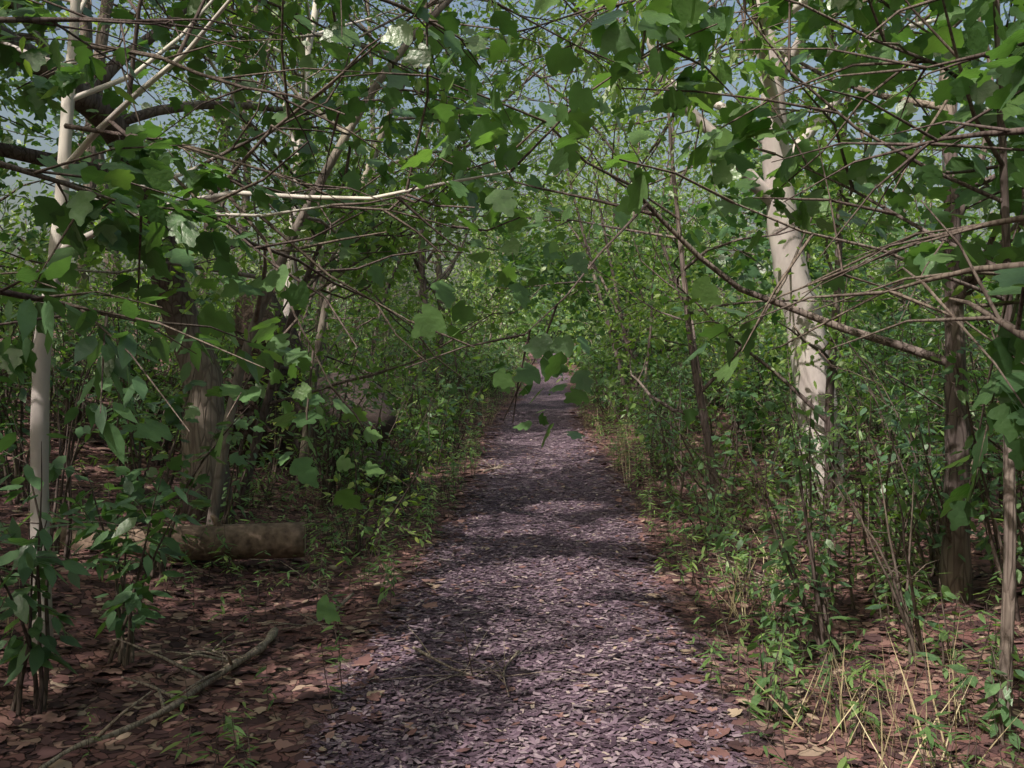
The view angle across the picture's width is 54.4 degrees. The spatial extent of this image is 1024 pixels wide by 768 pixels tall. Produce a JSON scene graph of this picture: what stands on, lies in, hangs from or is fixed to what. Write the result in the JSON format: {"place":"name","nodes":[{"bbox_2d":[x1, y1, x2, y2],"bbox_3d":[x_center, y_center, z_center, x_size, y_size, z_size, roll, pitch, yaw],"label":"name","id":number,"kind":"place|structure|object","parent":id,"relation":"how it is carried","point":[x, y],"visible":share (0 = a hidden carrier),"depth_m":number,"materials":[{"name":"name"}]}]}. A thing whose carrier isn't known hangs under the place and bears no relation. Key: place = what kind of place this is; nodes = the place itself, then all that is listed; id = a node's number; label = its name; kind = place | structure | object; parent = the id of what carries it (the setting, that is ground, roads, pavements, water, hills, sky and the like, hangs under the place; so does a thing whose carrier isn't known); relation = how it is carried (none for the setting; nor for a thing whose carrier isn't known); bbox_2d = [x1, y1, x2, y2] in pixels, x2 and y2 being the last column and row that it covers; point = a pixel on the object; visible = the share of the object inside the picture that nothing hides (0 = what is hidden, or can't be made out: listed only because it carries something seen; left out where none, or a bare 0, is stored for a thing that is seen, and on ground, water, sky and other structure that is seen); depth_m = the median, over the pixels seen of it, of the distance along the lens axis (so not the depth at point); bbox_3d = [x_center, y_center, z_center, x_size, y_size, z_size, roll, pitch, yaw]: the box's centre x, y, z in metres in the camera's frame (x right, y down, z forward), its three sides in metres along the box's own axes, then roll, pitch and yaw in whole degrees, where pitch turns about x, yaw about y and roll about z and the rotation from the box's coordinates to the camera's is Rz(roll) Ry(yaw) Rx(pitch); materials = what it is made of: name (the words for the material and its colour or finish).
{"place":"outdoors","nodes":[
{"label":"outdoors","id":0,"kind":"place"},
{"bbox_2d":[0,0,1022,342],"label":"sky","id":1,"kind":"structure","parent":0,"point":[10,180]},
{"bbox_2d":[0,315,1023,767],"bbox_3d":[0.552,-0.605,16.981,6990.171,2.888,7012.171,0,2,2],"label":"ground","id":2,"kind":"structure","parent":0,"point":[122,751],"depth_m":5.32,"materials":[{"name":"brown soil"}]},
{"bbox_2d":[2,287,303,471],"bbox_3d":[-5.201,0.075,12.938,7.820,2.596,1.886,2,3,35],"label":"root plate","id":3,"kind":"object","parent":2,"relation":"on","point":[247,314],"visible":0.31,"depth_m":10.67,"materials":[{"name":"soil"}]},
{"bbox_2d":[60,514,305,560],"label":"cut logs","id":4,"kind":"object","parent":2,"relation":"on","point":[279,540],"visible":0.61,"depth_m":6.39,"materials":[{"name":"brown wood"}]},
{"bbox_2d":[278,372,409,491],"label":"boulders","id":5,"kind":"object","parent":2,"relation":"on","point":[388,418],"visible":0.32,"depth_m":10.91,"materials":[{"name":"grey stone"}]},
{"bbox_2d":[38,453,839,767],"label":"fallen branches","id":6,"kind":"object","parent":2,"relation":"on","point":[228,667],"visible":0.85,"depth_m":4.46,"materials":[{"name":"brown wood"}]},
{"bbox_2d":[1,0,935,654],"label":"pale trunks","id":7,"kind":"object","parent":2,"relation":"on","point":[799,276],"visible":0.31,"depth_m":8.59,"materials":[{"name":"beige plant"}]},
{"bbox_2d":[0,0,1023,623],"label":"leaves","id":8,"kind":"object","parent":2,"relation":"on","point":[118,228],"visible":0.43,"depth_m":4.07,"materials":[{"name":"green plant"}]},
{"bbox_2d":[0,0,1023,767],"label":"twigs","id":9,"kind":"object","parent":2,"relation":"on","point":[126,652],"visible":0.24,"depth_m":5.25,"materials":[{"name":"brown wood"}]},
{"bbox_2d":[0,0,1023,574],"bbox_3d":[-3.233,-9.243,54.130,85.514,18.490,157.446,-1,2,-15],"label":"leaves","id":10,"kind":"object","parent":2,"relation":"on","point":[294,44],"visible":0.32,"depth_m":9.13,"materials":[{"name":"green plant"}]},
{"bbox_2d":[0,243,1023,748],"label":"shrub leaves","id":11,"kind":"object","parent":2,"relation":"on","point":[116,363],"visible":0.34,"depth_m":4.77,"materials":[{"name":"green plant"}]},
{"bbox_2d":[0,253,1023,767],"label":"herb leaves","id":12,"kind":"object","parent":2,"relation":"on","point":[926,731],"visible":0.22,"depth_m":6.62,"materials":[{"name":"green plant"}]},
{"bbox_2d":[0,0,1023,734],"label":"trunks","id":13,"kind":"object","parent":2,"relation":"on","point":[954,566],"depth_m":7.49,"materials":[{"name":"wood"}]},
{"bbox_2d":[0,372,1023,767],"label":"leaf litter","id":14,"kind":"object","parent":2,"relation":"on","point":[274,734],"visible":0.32,"depth_m":4.71,"materials":[{"name":"brown plant"}]},
{"bbox_2d":[3,383,1023,767],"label":"dry grass","id":15,"kind":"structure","parent":2,"relation":"on","point":[733,605],"depth_m":3.83,"materials":[{"name":"beige plant"}]},
{"bbox_2d":[298,410,749,767],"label":"wood chips","id":16,"kind":"object","parent":2,"relation":"on","point":[589,744],"visible":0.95,"depth_m":4.51,"materials":[{"name":"grey wood"}]}
]}

